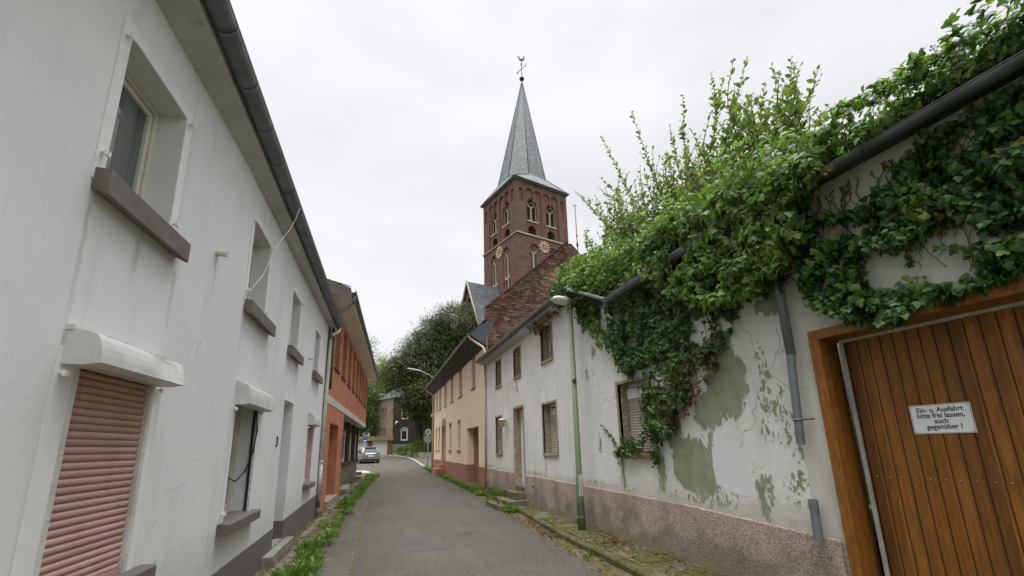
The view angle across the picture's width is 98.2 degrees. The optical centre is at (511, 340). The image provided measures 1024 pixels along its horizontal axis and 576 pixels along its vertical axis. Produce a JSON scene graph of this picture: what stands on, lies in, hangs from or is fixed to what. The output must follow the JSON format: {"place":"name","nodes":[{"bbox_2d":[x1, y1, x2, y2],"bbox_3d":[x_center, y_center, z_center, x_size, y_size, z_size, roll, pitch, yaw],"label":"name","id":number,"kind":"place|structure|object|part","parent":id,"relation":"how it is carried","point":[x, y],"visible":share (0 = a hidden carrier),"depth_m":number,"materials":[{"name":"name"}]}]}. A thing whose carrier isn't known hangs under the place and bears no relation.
{"place":"outdoors","nodes":[
{"label":"outdoors","id":0,"kind":"place"},
{"bbox_2d":[400,455,433,465],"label":"sidewalk","id":1,"kind":"structure","parent":0,"point":[423,461],"depth_m":44.05,"materials":[{"name":"concrete"}]},
{"bbox_2d":[407,452,417,456],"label":"stone planter","id":2,"kind":"object","parent":1,"relation":"on","point":[411,454],"visible":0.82,"depth_m":52.72,"materials":[{"name":"grey stone"}]},
{"bbox_2d":[402,436,433,455],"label":"laurel bush","id":3,"kind":"object","parent":1,"relation":"on","point":[414,447],"visible":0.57,"depth_m":54.02,"materials":[{"name":"green plant"}]},
{"bbox_2d":[418,452,431,457],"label":"stone planter","id":4,"kind":"object","parent":1,"relation":"on","point":[422,454],"visible":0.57,"depth_m":49.80,"materials":[{"name":"concrete"}]},
{"bbox_2d":[351,455,608,575],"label":"road","id":5,"kind":"structure","parent":0,"point":[480,537],"depth_m":8.57,"materials":[{"name":"grey asphalt"}]},
{"bbox_2d":[311,473,384,575],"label":"road strip","id":6,"kind":"object","parent":5,"relation":"on","point":[340,550],"visible":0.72,"depth_m":8.38,"materials":[{"name":"concrete"}]},
{"bbox_2d":[254,472,379,575],"bbox_3d":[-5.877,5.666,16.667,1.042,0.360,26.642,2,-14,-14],"label":"grass","id":7,"kind":"structure","parent":6,"relation":"on","point":[306,547],"depth_m":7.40,"materials":[{"name":"green plant"}]},
{"bbox_2d":[0,0,343,575],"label":"white house","id":8,"kind":"structure","parent":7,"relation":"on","point":[169,315],"depth_m":3.42,"materials":[{"name":"paint"}]},
{"bbox_2d":[90,12,195,262],"bbox_3d":[-2.793,-1.444,3.333,0.355,1.355,1.080,2,-14,-13],"label":"window","id":9,"kind":"structure","parent":8,"relation":"in","point":[120,170],"depth_m":3.35,"materials":[{"name":"white glass"}]},
{"bbox_2d":[216,380,273,535],"bbox_3d":[-3.381,1.397,5.479,0.463,1.686,1.329,3,-14,-17],"label":"window","id":10,"kind":"structure","parent":8,"relation":"in","point":[248,396],"depth_m":5.60,"materials":[{"name":"white glass"}]},
{"bbox_2d":[243,208,275,336],"bbox_3d":[-3.451,-0.859,5.946,0.355,1.355,1.240,2,-14,-15],"label":"window","id":11,"kind":"structure","parent":8,"relation":"in","point":[250,307],"depth_m":5.76,"materials":[{"name":"white glass"}]},
{"bbox_2d":[260,395,294,569],"bbox_3d":[-4.155,2.270,7.438,0.842,2.660,1.703,3,-14,-17],"label":"door","id":12,"kind":"structure","parent":8,"relation":"in","point":[280,547],"depth_m":7.31,"materials":[{"name":"metal"}]},
{"bbox_2d":[287,283,303,365],"bbox_3d":[-4.072,-0.277,8.228,0.295,1.305,1.090,2,-14,-15],"label":"window","id":13,"kind":"structure","parent":8,"relation":"in","point":[292,351],"depth_m":7.94,"materials":[{"name":"grey glass"}]},
{"bbox_2d":[312,325,322,383],"bbox_3d":[-4.814,0.347,10.828,0.295,1.285,1.140,2,-14,-15],"label":"window","id":14,"kind":"structure","parent":8,"relation":"in","point":[315,374],"depth_m":10.53,"materials":[{"name":"grey glass"}]},
{"bbox_2d":[253,506,330,575],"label":"dry grass","id":15,"kind":"structure","parent":7,"relation":"on","point":[300,530],"depth_m":8.63,"materials":[{"name":"green plant"}]},
{"bbox_2d":[339,484,349,494],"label":"stone slab","id":16,"kind":"structure","parent":7,"relation":"on","point":[344,489],"depth_m":17.21,"materials":[{"name":"concrete"}]},
{"bbox_2d":[353,475,361,482],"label":"concrete block","id":17,"kind":"structure","parent":7,"relation":"on","point":[357,478],"depth_m":22.34,"materials":[{"name":"grey concrete"}]},
{"bbox_2d":[293,510,673,575],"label":"gravel","id":18,"kind":"structure","parent":7,"relation":"on","point":[579,538],"depth_m":7.66,"materials":[{"name":"gravel"}]},
{"bbox_2d":[349,474,384,575],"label":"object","id":19,"kind":"structure","parent":6,"relation":"on","point":[358,537],"depth_m":8.52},
{"bbox_2d":[348,481,381,573],"bbox_3d":[-4.692,5.362,14.854,0.359,0.078,22.025,2,-14,-15],"label":"seam moss","id":20,"kind":"object","parent":5,"relation":"on","point":[359,527],"visible":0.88,"depth_m":8.93,"materials":[{"name":"green plant"}]},
{"bbox_2d":[357,447,379,463],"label":"parked car","id":21,"kind":"object","parent":5,"relation":"on","point":[372,454],"visible":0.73,"depth_m":42.23,"materials":[{"name":"silver metal"}]},
{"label":"rear window","id":22,"kind":"part","parent":21,"relation":"part of","materials":[{"name":"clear glass"}]},
{"bbox_2d":[397,536,449,552],"bbox_3d":[-1.640,3.670,8.009,0.896,0.006,1.100,3,-14,-17],"label":"road patch","id":23,"kind":"object","parent":5,"relation":"on","point":[420,544],"visible":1,"depth_m":7.93,"materials":[{"name":"grey asphalt"}]},
{"bbox_2d":[411,487,468,504],"bbox_3d":[-2.914,5.739,16.580,1.594,0.025,5.900,3,-14,-17],"label":"road patch","id":24,"kind":"object","parent":5,"relation":"on","point":[439,495],"visible":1,"depth_m":15.84,"materials":[{"name":"grey asphalt"}]},
{"bbox_2d":[320,508,722,575],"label":"fallen leaves","id":25,"kind":"object","parent":5,"relation":"on","point":[540,528],"visible":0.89,"depth_m":7.39,"materials":[{"name":"brown plant"}]},
{"bbox_2d":[421,466,632,575],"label":"gutter moss","id":26,"kind":"object","parent":5,"relation":"on","point":[598,564],"visible":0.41,"depth_m":7.22,"materials":[{"name":"green plant"}]},
{"bbox_2d":[426,466,719,575],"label":"pavement","id":27,"kind":"structure","parent":0,"point":[541,514],"depth_m":7.04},
{"bbox_2d":[424,429,431,465],"bbox_3d":[-6.774,8.544,35.606,0.620,2.921,0.100,3,-14,-17],"label":"traffic sign","id":28,"kind":"object","parent":27,"relation":"on","point":[427,438],"visible":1,"depth_m":35.72,"materials":[{"name":"metal"}]},
{"bbox_2d":[423,467,610,560],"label":"weeds","id":29,"kind":"object","parent":27,"relation":"on","point":[513,510],"visible":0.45,"depth_m":14.05,"materials":[{"name":"green plant"}]},
{"bbox_2d":[475,289,592,521],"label":"white cottage","id":30,"kind":"structure","parent":27,"relation":"on","point":[529,436],"depth_m":12.20,"materials":[{"name":"paint"}]},
{"bbox_2d":[495,358,501,388],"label":"window","id":31,"kind":"structure","parent":30,"relation":"in","point":[499,376],"depth_m":16.20,"materials":[{"name":"glass"}]},
{"bbox_2d":[495,415,502,454],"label":"window","id":32,"kind":"structure","parent":30,"relation":"in","point":[499,437],"depth_m":15.78,"materials":[{"name":"glass"}]},
{"bbox_2d":[513,344,521,379],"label":"window","id":33,"kind":"structure","parent":30,"relation":"in","point":[517,361],"depth_m":14.16,"materials":[{"name":"wood"}]},
{"bbox_2d":[520,409,524,485],"bbox_3d":[0.430,3.174,13.344,0.065,2.289,0.888,3,-14,-17],"label":"door","id":34,"kind":"structure","parent":30,"relation":"in","point":[521,410],"depth_m":13.63,"materials":[{"name":"black paint"}]},
{"bbox_2d":[526,310,559,335],"bbox_3d":[0.745,-0.414,11.488,0.407,0.521,1.924,3,-14,-17],"label":"ivy","id":35,"kind":"object","parent":30,"relation":"attached to","point":[538,326],"visible":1,"depth_m":11.51,"materials":[{"name":"brown plant"}]},
{"bbox_2d":[539,321,553,364],"bbox_3d":[1.006,0.079,11.580,0.315,0.980,0.860,3,-14,-17],"label":"window","id":36,"kind":"structure","parent":30,"relation":"in","point":[547,337],"depth_m":11.90,"materials":[{"name":"wood"}]},
{"bbox_2d":[541,399,558,455],"bbox_3d":[1.055,2.184,11.102,0.315,1.340,1.020,3,-14,-17],"label":"window","id":37,"kind":"structure","parent":30,"relation":"in","point":[551,440],"depth_m":11.43,"materials":[{"name":"wood"}]},
{"bbox_2d":[422,466,673,560],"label":"grass","id":38,"kind":"structure","parent":27,"relation":"on","point":[494,490],"depth_m":14.53,"materials":[{"name":"green plant"}]},
{"bbox_2d":[551,295,585,530],"bbox_3d":[1.178,1.385,9.034,0.558,4.807,0.211,3,-14,-17],"label":"street lamp","id":39,"kind":"object","parent":27,"relation":"on","point":[563,300],"visible":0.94,"depth_m":8.99,"materials":[{"name":"metal"}]},
{"bbox_2d":[560,157,846,575],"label":"peeling house","id":40,"kind":"structure","parent":27,"relation":"on","point":[724,488],"depth_m":5.62,"materials":[{"name":"white paint"}]},
{"bbox_2d":[615,375,657,457],"bbox_3d":[2.172,1.297,7.542,0.350,1.330,1.100,3,-14,-17],"label":"window","id":41,"kind":"structure","parent":40,"relation":"in","point":[630,397],"depth_m":7.90,"materials":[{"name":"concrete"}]},
{"bbox_2d":[573,281,741,468],"bbox_3d":[2.050,0.335,7.312,0.358,3.443,4.380,3,-14,-17],"label":"ivy","id":42,"kind":"object","parent":40,"relation":"attached to","point":[661,417],"visible":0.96,"depth_m":6.75,"materials":[{"name":"green plant"}]},
{"bbox_2d":[575,55,841,251],"bbox_3d":[2.895,-3.553,9.313,1.997,4.635,7.382,3,-14,-17],"label":"wild shrub","id":43,"kind":"object","parent":40,"relation":"on","point":[795,111],"visible":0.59,"depth_m":7.00,"materials":[{"name":"green plant"}]},
{"bbox_2d":[747,48,1023,575],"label":"timber garage","id":44,"kind":"structure","parent":27,"relation":"on","point":[948,504],"depth_m":3.83,"materials":[{"name":"paint"}]},
{"bbox_2d":[547,0,1023,311],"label":"ivy","id":45,"kind":"object","parent":44,"relation":"attached to","point":[717,267],"visible":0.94,"depth_m":4.73,"materials":[{"name":"green plant"}]},
{"bbox_2d":[783,74,1023,330],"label":"ivy","id":46,"kind":"object","parent":44,"relation":"attached to","point":[908,203],"visible":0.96,"depth_m":3.56,"materials":[{"name":"green plant"}]},
{"bbox_2d":[838,301,1023,575],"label":"garage door","id":47,"kind":"structure","parent":44,"relation":"in","point":[946,504],"depth_m":3.69,"materials":[{"name":"brown wood"}]},
{"bbox_2d":[908,401,977,433],"bbox_3d":[3.605,0.653,3.728,0.011,0.245,0.420,4,-14,-21],"label":"enamel sign","id":48,"kind":"object","parent":47,"relation":"attached to","point":[956,417],"visible":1,"depth_m":3.71,"materials":[{"name":"white metal"}]},
{"bbox_2d":[348,454,884,575],"bbox_3d":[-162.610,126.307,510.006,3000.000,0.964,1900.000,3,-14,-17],"label":"ground","id":49,"kind":"structure","parent":0,"point":[877,543],"depth_m":8.00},
{"bbox_2d":[266,476,364,575],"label":"kerb","id":50,"kind":"structure","parent":49,"relation":"on","point":[306,536],"depth_m":8.62,"materials":[{"name":"stone"}]},
{"bbox_2d":[320,278,378,510],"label":"red brick house","id":51,"kind":"structure","parent":49,"relation":"on","point":[353,370],"depth_m":16.19,"materials":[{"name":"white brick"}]},
{"bbox_2d":[323,494,337,509],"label":"step","id":52,"kind":"structure","parent":51,"relation":"in","point":[330,500],"depth_m":13.64,"materials":[{"name":"grey concrete"}]},
{"bbox_2d":[341,431,347,464],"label":"window","id":53,"kind":"structure","parent":51,"relation":"in","point":[344,434],"depth_m":21.65,"materials":[{"name":"grey glass"}]},
{"bbox_2d":[348,433,352,462],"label":"window","id":54,"kind":"structure","parent":51,"relation":"in","point":[349,461],"depth_m":23.99,"materials":[{"name":"grey glass"}]},
{"bbox_2d":[354,435,357,460],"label":"window","id":55,"kind":"structure","parent":51,"relation":"in","point":[355,435],"depth_m":26.77,"materials":[{"name":"grey glass"}]},
{"bbox_2d":[361,331,382,435],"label":"conifer like tree","id":56,"kind":"object","parent":49,"relation":"on","point":[375,346],"visible":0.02,"depth_m":95.16,"materials":[{"name":"green plant"}]},
{"bbox_2d":[359,380,387,436],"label":"broadleaf tree","id":57,"kind":"object","parent":49,"relation":"on","point":[370,426],"visible":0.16,"depth_m":78.69,"materials":[{"name":"green plant"}]},
{"bbox_2d":[358,436,392,454],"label":"garage row","id":58,"kind":"object","parent":49,"relation":"on","point":[383,444],"visible":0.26,"depth_m":65.97,"materials":[{"name":"beige concrete"}]},
{"bbox_2d":[358,441,367,450],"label":"garage door","id":59,"kind":"structure","parent":58,"relation":"in","point":[360,443],"depth_m":65.31,"materials":[{"name":"white paint"}]},
{"bbox_2d":[372,441,387,454],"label":"garage door","id":60,"kind":"structure","parent":58,"relation":"in","point":[382,445],"depth_m":66.06,"materials":[{"name":"white paint"}]},
{"bbox_2d":[367,349,393,420],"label":"maple tree","id":61,"kind":"object","parent":49,"relation":"on","point":[384,387],"visible":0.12,"depth_m":86.91,"materials":[{"name":"green plant"}]},
{"bbox_2d":[369,387,433,453],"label":"brick villa","id":62,"kind":"object","parent":49,"relation":"on","point":[399,430],"visible":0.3,"depth_m":75.43,"materials":[{"name":"brown brick"}]},
{"bbox_2d":[400,427,407,440],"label":"window","id":63,"kind":"structure","parent":62,"relation":"in","point":[404,430],"depth_m":74.95,"materials":[{"name":"white glass"}]},
{"bbox_2d":[389,455,423,465],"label":"kerb","id":64,"kind":"structure","parent":49,"relation":"on","point":[417,462],"depth_m":48.64,"materials":[{"name":"white concrete"}]},
{"bbox_2d":[407,368,432,377],"bbox_3d":[-7.080,6.000,34.727,0.270,7.498,3.258,-10,-16,33],"label":"street lamp","id":65,"kind":"object","parent":49,"relation":"on","point":[419,370],"visible":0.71,"depth_m":35.01,"materials":[{"name":"metal"}]},
{"bbox_2d":[376,298,481,445],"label":"tree","id":66,"kind":"object","parent":49,"relation":"on","point":[440,345],"visible":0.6,"depth_m":55.99,"materials":[{"name":"green plant"}]},
{"bbox_2d":[424,240,580,487],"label":"cream house","id":67,"kind":"structure","parent":49,"relation":"on","point":[455,385],"depth_m":20.41,"materials":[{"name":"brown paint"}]},
{"bbox_2d":[448,424,451,450],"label":"window","id":68,"kind":"structure","parent":67,"relation":"in","point":[451,424],"depth_m":26.36,"materials":[{"name":"beige glass"}]},
{"bbox_2d":[450,377,453,402],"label":"window","id":69,"kind":"structure","parent":67,"relation":"in","point":[452,377],"depth_m":26.58,"materials":[{"name":"beige glass"}]},
{"bbox_2d":[456,421,460,450],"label":"window","id":70,"kind":"structure","parent":67,"relation":"in","point":[459,421],"depth_m":23.56,"materials":[{"name":"beige glass"}]},
{"bbox_2d":[458,369,461,397],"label":"window","id":71,"kind":"structure","parent":67,"relation":"in","point":[461,369],"depth_m":23.90,"materials":[{"name":"beige glass"}]},
{"bbox_2d":[470,357,475,389],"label":"window","id":72,"kind":"structure","parent":67,"relation":"in","point":[474,387],"depth_m":20.68,"materials":[{"name":"beige glass"}]},
{"bbox_2d":[474,428,478,482],"bbox_3d":[-1.424,5.164,19.940,0.048,2.510,2.600,3,-14,-16],"label":"door","id":73,"kind":"structure","parent":67,"relation":"in","point":[476,431],"depth_m":20.62,"materials":[{"name":"brown paint"}]},
{"bbox_2d":[574,204,578,250],"bbox_3d":[3.078,-4.866,21.142,0.250,3.650,0.100,3,-14,-17],"label":"aerial mast","id":74,"kind":"object","parent":67,"relation":"attached to","point":[577,245],"visible":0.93,"depth_m":21.23,"materials":[{"name":"metal"}]},
{"bbox_2d":[458,55,568,332],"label":"brick church","id":75,"kind":"structure","parent":49,"relation":"on","point":[523,205],"depth_m":67.01,"materials":[{"name":"brick"}]},
{"bbox_2d":[427,467,656,575],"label":"kerb","id":76,"kind":"structure","parent":49,"relation":"on","point":[622,564],"depth_m":7.06,"materials":[{"name":"stone"}]},
{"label":"lawn","id":77,"kind":"structure","parent":49,"relation":"on","visible":0},
{"bbox_2d":[395,443,411,452],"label":"dark bush","id":78,"kind":"object","parent":77,"relation":"on","point":[397,450],"visible":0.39,"depth_m":64.22,"materials":[{"name":"green plant"}]},
{"bbox_2d":[230,0,1023,435],"label":"sky","id":79,"kind":"structure","parent":0,"point":[392,119],"materials":[{"name":"white"}]},
{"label":"pavement bed","id":80,"kind":"structure","parent":0,"visible":0},
{"bbox_2d":[544,518,727,575],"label":"pavement slabs","id":81,"kind":"structure","parent":80,"relation":"on","point":[566,525],"depth_m":6.21,"materials":[{"name":"grey concrete"}]}
]}

